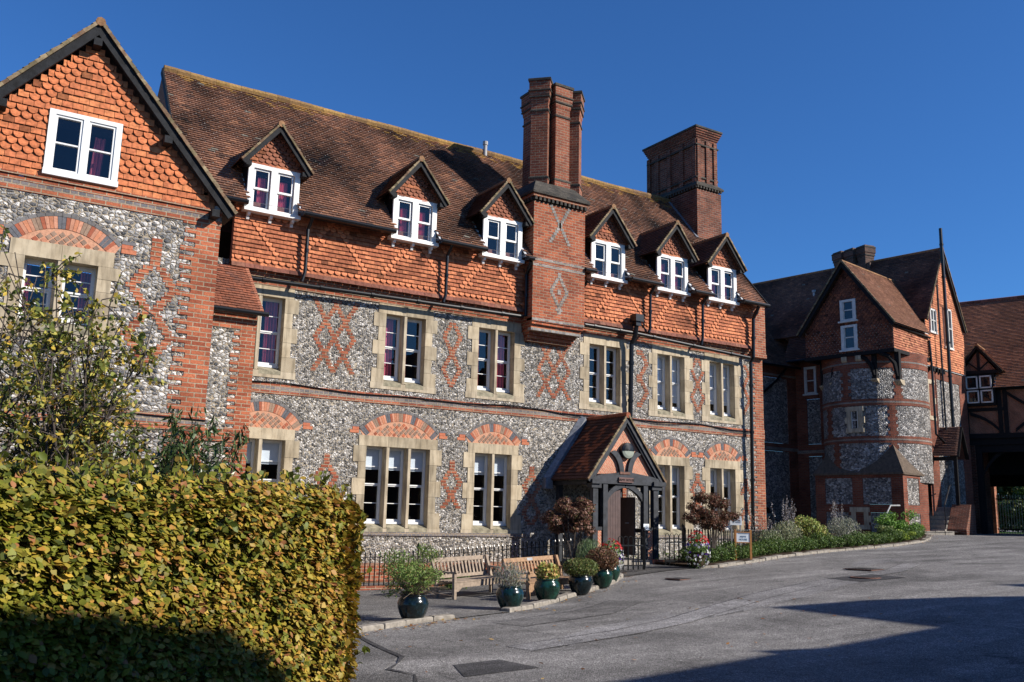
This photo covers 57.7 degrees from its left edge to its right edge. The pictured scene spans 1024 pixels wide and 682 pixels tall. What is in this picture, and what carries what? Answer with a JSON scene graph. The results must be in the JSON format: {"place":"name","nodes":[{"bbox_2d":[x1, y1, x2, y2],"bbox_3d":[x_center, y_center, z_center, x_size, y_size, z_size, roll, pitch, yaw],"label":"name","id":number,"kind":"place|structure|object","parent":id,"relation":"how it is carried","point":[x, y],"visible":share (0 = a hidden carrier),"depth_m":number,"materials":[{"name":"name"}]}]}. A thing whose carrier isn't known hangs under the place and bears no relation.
{"place":"outdoors","nodes":[
{"label":"outdoors","id":0,"kind":"place"},
{"bbox_2d":[0,0,1023,523],"label":"sky","id":1,"kind":"structure","parent":0,"point":[886,125],"materials":[{"name":"blue"}]},
{"bbox_2d":[348,564,691,624],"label":"pavement","id":2,"kind":"structure","parent":0,"point":[374,606],"depth_m":16.81,"materials":[{"name":"concrete"}]},
{"bbox_2d":[356,585,433,590],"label":"coping wall","id":3,"kind":"structure","parent":2,"relation":"on","point":[372,587],"depth_m":18.89,"materials":[{"name":"beige stone"}]},
{"bbox_2d":[354,533,582,585],"bbox_3d":[-2.108,4.593,19.526,8.970,1.239,0.070,8,-13,-32],"label":"iron railing","id":4,"kind":"object","parent":3,"relation":"on","point":[454,553],"visible":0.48,"depth_m":20.44,"materials":[{"name":"metal"}]},
{"bbox_2d":[397,593,428,618],"bbox_3d":[-1.488,3.996,13.958,0.470,0.385,0.470,8,-13,-32],"label":"glazed pot","id":5,"kind":"object","parent":2,"relation":"on","point":[412,606],"visible":0.82,"depth_m":13.79,"materials":[{"name":"teal ceramic"}]},
{"bbox_2d":[370,543,454,598],"bbox_3d":[-1.473,3.474,14.080,1.366,0.826,1.354,8,-13,-32],"label":"potted shrub","id":6,"kind":"object","parent":5,"relation":"in","point":[408,572],"visible":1,"depth_m":13.88,"materials":[{"name":"green plant"}]},
{"bbox_2d":[430,554,510,599],"bbox_3d":[-0.793,4.529,17.836,0.759,0.757,1.570,-8,-12,41],"label":"garden bench","id":7,"kind":"object","parent":2,"relation":"on","point":[458,584],"visible":0.69,"depth_m":17.85,"materials":[{"name":"brown wood"}]},
{"bbox_2d":[496,585,523,607],"bbox_3d":[-0.035,4.272,15.505,0.470,0.380,0.470,8,-13,-32],"label":"glazed pot","id":8,"kind":"object","parent":2,"relation":"on","point":[510,596],"visible":0.86,"depth_m":15.34,"materials":[{"name":"blue ceramic"}]},
{"bbox_2d":[492,560,527,587],"bbox_3d":[-0.026,3.927,15.573,0.613,0.528,0.622,8,-13,-32],"label":"potted lavender","id":9,"kind":"object","parent":8,"relation":"in","point":[511,574],"visible":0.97,"depth_m":15.49,"materials":[{"name":"grey plant"}]},
{"bbox_2d":[502,555,568,599],"bbox_3d":[0.587,4.551,17.899,0.759,0.757,1.650,-8,-12,41],"label":"garden bench","id":10,"kind":"object","parent":2,"relation":"on","point":[562,580],"visible":0.38,"depth_m":17.99,"materials":[{"name":"brown wood"}]},
{"bbox_2d":[534,578,559,599],"bbox_3d":[0.632,4.480,16.746,0.480,0.400,0.480,8,-13,-32],"label":"glazed pot","id":11,"kind":"object","parent":2,"relation":"on","point":[546,589],"visible":0.85,"depth_m":16.57,"materials":[{"name":"green ceramic"}]},
{"bbox_2d":[534,561,559,578],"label":"potted shrub","id":12,"kind":"object","parent":11,"relation":"in","point":[548,571],"visible":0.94,"depth_m":16.70,"materials":[{"name":"yellow plant"}]},
{"bbox_2d":[539,496,596,558],"bbox_3d":[1.321,4.413,21.021,1.367,1.803,1.125,4,-11,-15],"label":"japanese maple","id":13,"kind":"object","parent":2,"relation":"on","point":[581,511],"visible":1,"depth_m":20.93,"materials":[{"name":"brown plant"}]},
{"bbox_2d":[568,574,592,594],"bbox_3d":[1.299,4.608,17.664,0.460,0.380,0.460,8,-13,-32],"label":"glazed pot","id":14,"kind":"object","parent":2,"relation":"on","point":[579,585],"visible":0.82,"depth_m":17.49,"materials":[{"name":"teal ceramic"}]},
{"bbox_2d":[561,557,599,576],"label":"potted shrub","id":15,"kind":"object","parent":14,"relation":"in","point":[584,566],"visible":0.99,"depth_m":17.56,"materials":[{"name":"green plant"}]},
{"bbox_2d":[576,539,600,558],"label":"rosemary bush","id":16,"kind":"object","parent":2,"relation":"on","point":[587,546],"visible":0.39,"depth_m":20.58,"materials":[{"name":"green plant"}]},
{"bbox_2d":[592,568,612,587],"bbox_3d":[1.806,4.737,18.610,0.430,0.370,0.430,8,-13,-32],"label":"glazed pot","id":17,"kind":"object","parent":2,"relation":"on","point":[601,578],"visible":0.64,"depth_m":18.45,"materials":[{"name":"green ceramic"}]},
{"bbox_2d":[585,546,620,570],"bbox_3d":[1.819,4.389,18.677,0.721,0.542,0.708,8,-13,-32],"label":"potted shrub","id":18,"kind":"object","parent":17,"relation":"in","point":[602,557],"visible":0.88,"depth_m":18.53,"materials":[{"name":"brown plant"}]},
{"bbox_2d":[608,566,619,580],"bbox_3d":[2.048,4.857,19.469,0.430,0.370,0.430,8,-13,-32],"label":"glazed pot","id":19,"kind":"object","parent":2,"relation":"on","point":[616,572],"visible":0.17,"depth_m":19.31,"materials":[{"name":"green ceramic"}]},
{"bbox_2d":[618,527,645,569],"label":"hooped gate","id":20,"kind":"structure","parent":2,"relation":"on","point":[643,545],"depth_m":21.43,"materials":[{"name":"metal"}]},
{"bbox_2d":[347,530,1023,681],"bbox_3d":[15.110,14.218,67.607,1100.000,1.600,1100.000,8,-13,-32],"label":"ground","id":21,"kind":"structure","parent":0,"point":[950,608],"depth_m":12.79,"materials":[{"name":"asphalt"}]},
{"bbox_2d":[0,225,187,493],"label":"yellow tree","id":22,"kind":"object","parent":21,"relation":"on","point":[83,435],"visible":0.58,"depth_m":7.61,"materials":[{"name":"green plant"}]},
{"bbox_2d":[0,17,237,487],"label":"gabled wing","id":23,"kind":"structure","parent":21,"relation":"on","point":[102,159],"depth_m":14.47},
{"bbox_2d":[0,237,120,345],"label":"window","id":24,"kind":"structure","parent":23,"relation":"in","point":[100,264],"depth_m":14.01,"materials":[{"name":"stone"}]},
{"bbox_2d":[24,108,122,193],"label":"window","id":25,"kind":"structure","parent":23,"relation":"in","point":[82,156],"depth_m":14.46,"materials":[{"name":"white paint"}]},
{"bbox_2d":[97,405,250,498],"bbox_3d":[-3.038,1.846,8.259,1.298,2.499,1.385,0,-11,8],"label":"willow leaved shrub","id":26,"kind":"object","parent":21,"relation":"on","point":[169,452],"visible":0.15,"depth_m":8.19,"materials":[{"name":"green plant"}]},
{"bbox_2d":[0,448,371,681],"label":"beech hedge","id":27,"kind":"object","parent":21,"relation":"on","point":[126,580],"visible":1,"depth_m":6.13,"materials":[{"name":"green plant"}]},
{"bbox_2d":[347,637,434,681],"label":"asphalt patch","id":28,"kind":"object","parent":21,"relation":"on","point":[376,661],"visible":0.42,"depth_m":9.75,"materials":[{"name":"asphalt"}]},
{"bbox_2d":[359,634,417,681],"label":"tar joint","id":29,"kind":"object","parent":28,"relation":"on","point":[401,657],"visible":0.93,"depth_m":10.75,"materials":[{"name":"asphalt"}]},
{"bbox_2d":[354,614,454,632],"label":"kerb","id":30,"kind":"structure","parent":21,"relation":"on","point":[384,625],"depth_m":13.47,"materials":[{"name":"stone"}]},
{"bbox_2d":[157,65,770,582],"bbox_3d":[-1.082,-0.627,26.345,18.165,15.140,8.090,8,-13,-32],"label":"flint and brick house","id":31,"kind":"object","parent":21,"relation":"on","point":[435,343],"visible":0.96,"depth_m":23.66,"materials":[{"name":"stone"}]},
{"bbox_2d":[246,427,299,496],"bbox_3d":[-5.547,2.981,20.147,1.780,2.190,0.323,8,-13,-32],"label":"window","id":32,"kind":"structure","parent":31,"relation":"in","point":[265,445],"depth_m":20.44,"materials":[{"name":"stone"}]},
{"bbox_2d":[252,283,298,379],"bbox_3d":[-5.690,-0.223,20.664,1.800,2.070,0.413,8,-13,-32],"label":"window","id":33,"kind":"structure","parent":31,"relation":"in","point":[283,368],"depth_m":20.87,"materials":[{"name":"stone"}]},
{"bbox_2d":[351,435,441,532],"bbox_3d":[-2.765,3.374,21.887,2.330,2.190,0.323,8,-13,-32],"label":"window","id":34,"kind":"structure","parent":31,"relation":"in","point":[382,454],"depth_m":21.93,"materials":[{"name":"stone"}]},
{"bbox_2d":[369,302,437,393],"bbox_3d":[-2.677,0.203,22.548,1.740,2.070,0.413,8,-13,-32],"label":"window","id":35,"kind":"structure","parent":31,"relation":"in","point":[381,378],"depth_m":22.51,"materials":[{"name":"stone"}]},
{"bbox_2d":[460,442,521,533],"bbox_3d":[-0.563,3.685,23.264,1.760,2.190,0.323,8,-13,-32],"label":"window","id":36,"kind":"structure","parent":31,"relation":"in","point":[488,460],"depth_m":23.30,"materials":[{"name":"stone"}]},
{"bbox_2d":[465,317,524,402],"bbox_3d":[-0.505,0.510,23.906,1.760,2.070,0.413,8,-13,-32],"label":"window","id":37,"kind":"structure","parent":31,"relation":"in","point":[494,390],"depth_m":23.90,"materials":[{"name":"stone"}]},
{"bbox_2d":[579,334,628,412],"bbox_3d":[2.484,0.920,25.711,1.770,2.070,0.303,8,-13,-32],"label":"window","id":38,"kind":"structure","parent":31,"relation":"in","point":[619,404],"depth_m":25.72,"materials":[{"name":"stone"}]},
{"bbox_2d":[542,412,666,564],"bbox_3d":[2.115,3.943,24.431,2.780,4.000,3.000,8,-13,-32],"label":"entrance porch","id":39,"kind":"object","parent":31,"relation":"attached to","point":[589,451],"visible":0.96,"depth_m":23.64,"materials":[{"name":"ceramic"}]},
{"bbox_2d":[608,489,619,554],"bbox_3d":[2.495,4.495,23.138,0.490,1.654,0.056,8,-13,-32],"label":"door","id":40,"kind":"structure","parent":39,"relation":"in","point":[614,500],"depth_m":23.16,"materials":[{"name":"brown wood"}]},
{"bbox_2d":[619,443,634,458],"bbox_3d":[2.924,2.778,23.553,0.410,0.410,0.165,8,-13,-32],"label":"bulkhead lamp","id":41,"kind":"object","parent":39,"relation":"attached to","point":[624,451],"visible":1,"depth_m":23.49,"materials":[{"name":"glass"}]},
{"bbox_2d":[620,489,634,554],"bbox_3d":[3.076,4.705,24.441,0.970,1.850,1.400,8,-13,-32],"label":"door","id":42,"kind":"structure","parent":39,"relation":"in","point":[627,504],"depth_m":23.85,"materials":[{"name":"brown wood"}]},
{"bbox_2d":[648,344,693,419],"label":"window","id":43,"kind":"structure","parent":31,"relation":"in","point":[670,365],"depth_m":27.03,"materials":[{"name":"stone"}]},
{"bbox_2d":[649,455,693,535],"bbox_3d":[4.421,4.389,26.380,1.680,2.190,0.323,8,-13,-32],"label":"window","id":44,"kind":"structure","parent":31,"relation":"in","point":[668,466],"depth_m":26.48,"materials":[{"name":"stone"}]},
{"bbox_2d":[701,352,743,424],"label":"window","id":45,"kind":"structure","parent":31,"relation":"in","point":[719,389],"depth_m":28.11,"materials":[{"name":"stone"}]},
{"bbox_2d":[702,459,743,535],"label":"window","id":46,"kind":"structure","parent":31,"relation":"in","point":[716,472],"depth_m":27.59,"materials":[{"name":"stone"}]},
{"bbox_2d":[454,659,538,676],"bbox_3d":[-0.307,3.499,9.964,1.005,0.010,0.687,10,-14,-40],"label":"asphalt patch","id":47,"kind":"object","parent":21,"relation":"on","point":[482,667],"visible":1,"depth_m":10.01,"materials":[{"name":"asphalt"}]},
{"bbox_2d":[501,573,622,612],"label":"kerb","id":48,"kind":"structure","parent":21,"relation":"on","point":[540,603],"depth_m":16.33,"materials":[{"name":"stone"}]},
{"bbox_2d":[602,538,623,568],"bbox_3d":[2.116,4.628,19.785,0.571,0.848,0.523,8,-13,-32],"label":"flower tub","id":49,"kind":"object","parent":48,"relation":"on","point":[606,544],"visible":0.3,"depth_m":19.74,"materials":[{"name":"multicoloured plant"}]},
{"bbox_2d":[495,600,641,626],"bbox_3d":[1.106,4.369,15.009,0.872,0.143,3.748,-6,-13,34],"label":"asphalt patch","id":50,"kind":"object","parent":21,"relation":"on","point":[610,607],"visible":1,"depth_m":14.86,"materials":[{"name":"asphalt"}]},
{"bbox_2d":[524,610,676,652],"bbox_3d":[1.428,4.049,13.133,0.571,0.148,4.996,-6,-13,32],"label":"asphalt patch","id":51,"kind":"object","parent":21,"relation":"on","point":[634,622],"visible":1,"depth_m":13.63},
{"bbox_2d":[361,535,937,678],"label":"fallen leaves","id":52,"kind":"object","parent":21,"relation":"on","point":[433,622],"visible":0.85,"depth_m":13.68,"materials":[{"name":"brown plant"}]},
{"bbox_2d":[665,525,685,564],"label":"gate","id":53,"kind":"structure","parent":21,"relation":"on","point":[678,542],"depth_m":22.94,"materials":[{"name":"black paint"}]},
{"bbox_2d":[509,564,898,645],"bbox_3d":[4.750,4.581,17.012,0.411,0.680,14.705,-8,-14,41],"label":"tar joint","id":54,"kind":"object","parent":21,"relation":"on","point":[690,611],"visible":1,"depth_m":14.94,"materials":[{"name":"asphalt"}]},
{"bbox_2d":[507,563,919,650],"bbox_3d":[4.934,4.559,16.874,0.836,0.688,14.790,-8,-14,41],"label":"asphalt patch","id":55,"kind":"object","parent":21,"relation":"on","point":[699,614],"visible":1,"depth_m":14.39,"materials":[{"name":"asphalt"}]},
{"bbox_2d":[537,564,920,649],"bbox_3d":[5.138,4.527,16.709,0.379,0.686,14.810,-8,-14,40],"label":"tar joint","id":56,"kind":"object","parent":55,"relation":"on","point":[711,615],"visible":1,"depth_m":14.35,"materials":[{"name":"asphalt"}]},
{"bbox_2d":[750,513,771,541],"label":"flower spires","id":57,"kind":"object","parent":21,"relation":"on","point":[762,525],"visible":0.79,"depth_m":27.50,"materials":[{"name":"pink plant"}]},
{"bbox_2d":[712,580,856,616],"bbox_3d":[5.391,4.588,16.948,0.579,0.414,7.059,-9,-15,42],"label":"asphalt patch","id":58,"kind":"object","parent":21,"relation":"on","point":[800,593],"visible":0.94,"depth_m":16.47,"materials":[{"name":"asphalt"}]},
{"bbox_2d":[661,532,930,564],"bbox_3d":[9.808,6.630,30.361,14.413,0.750,15.578,3,-11,-7],"label":"flower bed","id":59,"kind":"object","parent":21,"relation":"on","point":[792,552],"visible":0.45,"depth_m":26.12,"materials":[{"name":"soil"}]},
{"bbox_2d":[677,546,706,561],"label":"ground fern","id":60,"kind":"object","parent":59,"relation":"on","point":[682,556],"visible":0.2,"depth_m":22.93,"materials":[{"name":"green plant"}]},
{"bbox_2d":[681,491,741,551],"bbox_3d":[5.020,4.709,23.501,1.928,1.808,1.271,8,-13,-32],"label":"japanese maple","id":61,"kind":"object","parent":59,"relation":"on","point":[715,520],"visible":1,"depth_m":23.37,"materials":[{"name":"brown plant"}]},
{"bbox_2d":[705,548,720,562],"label":"box plant","id":62,"kind":"object","parent":59,"relation":"on","point":[713,554],"visible":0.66,"depth_m":22.73,"materials":[{"name":"green plant"}]},
{"bbox_2d":[711,546,730,561],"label":"box plant","id":63,"kind":"object","parent":59,"relation":"on","point":[722,552],"visible":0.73,"depth_m":23.11,"materials":[{"name":"green plant"}]},
{"bbox_2d":[717,540,739,559],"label":"box plant","id":64,"kind":"object","parent":59,"relation":"on","point":[729,545],"visible":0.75,"depth_m":23.48,"materials":[{"name":"green plant"}]},
{"bbox_2d":[730,517,741,558],"bbox_3d":[5.824,5.157,24.149,0.300,1.180,0.053,1,-11,4],"label":"parking sign","id":65,"kind":"object","parent":59,"relation":"on","point":[737,522],"visible":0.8,"depth_m":24.20,"materials":[{"name":"grey metal"}]},
{"bbox_2d":[731,545,749,558],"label":"box plant","id":66,"kind":"object","parent":59,"relation":"on","point":[742,552],"visible":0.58,"depth_m":23.82,"materials":[{"name":"green plant"}]},
{"bbox_2d":[734,530,751,559],"bbox_3d":[5.872,5.228,23.626,0.430,0.850,0.060,1,-11,4],"label":"name board","id":67,"kind":"object","parent":59,"relation":"on","point":[742,537],"visible":0.99,"depth_m":23.64,"materials":[{"name":"brown wood"}]},
{"bbox_2d":[681,524,812,553],"bbox_3d":[7.207,5.810,26.955,0.347,0.940,9.208,-7,-13,37],"label":"iron railing","id":68,"kind":"object","parent":59,"relation":"on","point":[753,532],"visible":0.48,"depth_m":25.04,"materials":[{"name":"metal"}]},
{"bbox_2d":[753,541,767,555],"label":"box plant","id":69,"kind":"object","parent":59,"relation":"on","point":[761,549],"visible":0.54,"depth_m":24.93,"materials":[{"name":"green plant"}]},
{"bbox_2d":[758,538,777,554],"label":"box plant","id":70,"kind":"object","parent":59,"relation":"on","point":[771,545],"visible":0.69,"depth_m":25.28,"materials":[{"name":"green plant"}]},
{"bbox_2d":[752,529,784,550],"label":"perennial clump","id":71,"kind":"object","parent":59,"relation":"on","point":[767,536],"visible":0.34,"depth_m":26.95,"materials":[{"name":"green plant"}]},
{"bbox_2d":[626,531,922,561],"bbox_3d":[9.495,6.439,29.672,3.825,0.847,17.463,-8,-14,40],"label":"ground cover","id":72,"kind":"object","parent":59,"relation":"on","point":[763,551],"visible":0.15,"depth_m":25.22,"materials":[{"name":"green plant"}]},
{"bbox_2d":[767,535,785,553],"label":"box plant","id":73,"kind":"object","parent":59,"relation":"on","point":[781,545],"visible":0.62,"depth_m":25.77,"materials":[{"name":"green plant"}]},
{"bbox_2d":[771,498,794,528],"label":"flower spires","id":74,"kind":"object","parent":59,"relation":"on","point":[791,510],"visible":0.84,"depth_m":29.23,"materials":[{"name":"grey plant"}]},
{"bbox_2d":[778,539,794,552],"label":"box plant","id":75,"kind":"object","parent":59,"relation":"on","point":[787,546],"visible":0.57,"depth_m":26.11,"materials":[{"name":"green plant"}]},
{"bbox_2d":[772,521,802,545],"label":"perennial clump","id":76,"kind":"object","parent":59,"relation":"on","point":[786,533],"visible":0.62,"depth_m":28.14,"materials":[{"name":"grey plant"}]},
{"bbox_2d":[785,538,802,551],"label":"box plant","id":77,"kind":"object","parent":59,"relation":"on","point":[797,546],"visible":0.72,"depth_m":26.48,"materials":[{"name":"green plant"}]},
{"bbox_2d":[793,535,813,550],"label":"box plant","id":78,"kind":"object","parent":59,"relation":"on","point":[806,546],"visible":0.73,"depth_m":26.82,"materials":[{"name":"green plant"}]},
{"bbox_2d":[786,514,830,541],"bbox_3d":[9.412,6.028,29.490,1.540,1.045,1.144,8,-13,-32],"label":"perennial clump","id":79,"kind":"object","parent":59,"relation":"on","point":[811,525],"visible":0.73,"depth_m":29.34,"materials":[{"name":"green plant"}]},
{"bbox_2d":[802,537,818,549],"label":"box plant","id":80,"kind":"object","parent":59,"relation":"on","point":[815,541],"visible":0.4,"depth_m":27.24,"materials":[{"name":"green plant"}]},
{"bbox_2d":[809,532,828,548],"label":"box plant","id":81,"kind":"object","parent":59,"relation":"on","point":[821,545],"visible":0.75,"depth_m":27.61,"materials":[{"name":"green plant"}]},
{"bbox_2d":[820,534,837,547],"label":"box plant","id":82,"kind":"object","parent":59,"relation":"on","point":[831,540],"visible":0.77,"depth_m":27.94,"materials":[{"name":"green plant"}]},
{"bbox_2d":[830,501,843,536],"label":"flower spires","id":83,"kind":"object","parent":59,"relation":"on","point":[833,510],"visible":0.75,"depth_m":31.28,"materials":[{"name":"grey plant"}]},
{"bbox_2d":[830,536,845,546],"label":"box plant","id":84,"kind":"object","parent":59,"relation":"on","point":[839,543],"visible":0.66,"depth_m":28.27,"materials":[{"name":"green plant"}]},
{"bbox_2d":[826,516,860,542],"bbox_3d":[10.887,6.206,30.592,1.289,0.920,1.074,8,-13,-32],"label":"perennial clump","id":85,"kind":"object","parent":59,"relation":"on","point":[841,531],"visible":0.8,"depth_m":30.44,"materials":[{"name":"grey plant"}]},
{"bbox_2d":[841,534,856,546],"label":"box plant","id":86,"kind":"object","parent":59,"relation":"on","point":[850,539],"visible":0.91,"depth_m":28.48,"materials":[{"name":"green plant"}]},
{"bbox_2d":[849,531,865,545],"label":"box plant","id":87,"kind":"object","parent":59,"relation":"on","point":[858,542],"visible":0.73,"depth_m":28.81,"materials":[{"name":"green plant"}]},
{"bbox_2d":[865,532,880,544],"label":"box plant","id":88,"kind":"object","parent":59,"relation":"on","point":[876,538],"visible":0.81,"depth_m":29.42,"materials":[{"name":"green plant"}]},
{"bbox_2d":[869,524,894,538],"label":"perennial clump","id":89,"kind":"object","parent":59,"relation":"on","point":[880,527],"visible":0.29,"depth_m":30.90,"materials":[{"name":"green plant"}]},
{"bbox_2d":[881,527,899,542],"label":"box plant","id":90,"kind":"object","parent":59,"relation":"on","point":[895,536],"visible":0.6,"depth_m":30.43,"materials":[{"name":"green plant"}]},
{"bbox_2d":[873,509,924,531],"bbox_3d":[13.695,6.483,32.964,1.626,1.084,1.302,5,-11,-20],"label":"round bush","id":91,"kind":"object","parent":59,"relation":"on","point":[895,524],"visible":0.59,"depth_m":32.80,"materials":[{"name":"green plant"}]},
{"bbox_2d":[898,529,916,540],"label":"perennial clump","id":92,"kind":"object","parent":59,"relation":"on","point":[906,537],"visible":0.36,"depth_m":30.98,"materials":[{"name":"green plant"}]},
{"bbox_2d":[695,534,931,568],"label":"kerb","id":93,"kind":"structure","parent":21,"relation":"on","point":[753,560],"depth_m":26.14,"materials":[{"name":"stone"}]},
{"bbox_2d":[684,531,710,568],"bbox_3d":[4.414,4.992,22.109,0.664,0.983,0.587,8,-13,-32],"label":"flower tub","id":94,"kind":"object","parent":93,"relation":"on","point":[697,557],"visible":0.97,"depth_m":21.97,"materials":[{"name":"multicoloured plant"}]},
{"bbox_2d":[753,228,973,532],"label":"turreted flint house","id":95,"kind":"structure","parent":21,"relation":"on","point":[865,352],"depth_m":41.87,"materials":[{"name":"brick"}]},
{"bbox_2d":[803,366,818,395],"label":"window","id":96,"kind":"structure","parent":95,"relation":"in","point":[806,393],"depth_m":45.94,"materials":[{"name":"white paint"}]},
{"bbox_2d":[914,427,976,534],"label":"side porch","id":97,"kind":"object","parent":95,"relation":"attached to","point":[957,518],"visible":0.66,"depth_m":40.52,"materials":[{"name":"ceramic"}]},
{"bbox_2d":[843,567,883,570],"bbox_3d":[7.982,5.158,21.043,0.760,0.022,0.660,11,-15,-43],"label":"drain cover","id":98,"kind":"object","parent":21,"relation":"on","point":[868,569],"visible":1,"depth_m":20.91,"materials":[{"name":"metal"}]},
{"bbox_2d":[827,574,906,581],"bbox_3d":[7.255,4.845,19.028,1.600,0.070,0.950,8,-13,-32],"label":"asphalt patch","id":99,"kind":"object","parent":21,"relation":"on","point":[882,577],"visible":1,"depth_m":18.96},
{"bbox_2d":[851,558,901,566],"bbox_3d":[8.972,5.503,23.155,0.752,0.134,3.362,-8,-14,41],"label":"asphalt patch","id":100,"kind":"object","parent":21,"relation":"on","point":[871,562],"visible":1,"depth_m":23.26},
{"bbox_2d":[924,531,954,534],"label":"kerb","id":101,"kind":"structure","parent":21,"relation":"on","point":[940,532],"depth_m":37.97,"materials":[{"name":"concrete"}]},
{"bbox_2d":[928,295,1023,533],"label":"gatehouse","id":102,"kind":"object","parent":21,"relation":"on","point":[993,339],"visible":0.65,"depth_m":44.66,"materials":[{"name":"ceramic"}]},
{"bbox_2d":[991,487,998,532],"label":"brick pier","id":103,"kind":"structure","parent":21,"relation":"on","point":[994,507],"depth_m":51.33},
{"bbox_2d":[996,495,1023,533],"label":"iron gate","id":104,"kind":"structure","parent":21,"relation":"on","point":[1007,499],"depth_m":50.07,"materials":[{"name":"metal"}]},
{"label":"lawn","id":105,"kind":"structure","parent":0,"visible":0},
{"bbox_2d":[997,487,1021,531],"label":"garden tree","id":106,"kind":"object","parent":105,"relation":"on","point":[1002,515],"visible":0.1,"depth_m":60.88,"materials":[{"name":"green plant"}]},
{"bbox_2d":[996,487,1023,531],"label":"evergreen screen","id":107,"kind":"object","parent":105,"relation":"on","point":[1003,494],"visible":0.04,"depth_m":61.22,"materials":[{"name":"green plant"}]},
{"bbox_2d":[998,497,1023,532],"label":"garden tree","id":108,"kind":"object","parent":105,"relation":"on","point":[1011,510],"visible":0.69,"depth_m":55.47,"materials":[{"name":"green plant"}]},
{"bbox_2d":[1010,487,1023,498],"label":"garden tree","id":109,"kind":"object","parent":105,"relation":"on","point":[1019,491],"visible":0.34,"depth_m":58.88,"materials":[{"name":"green plant"}]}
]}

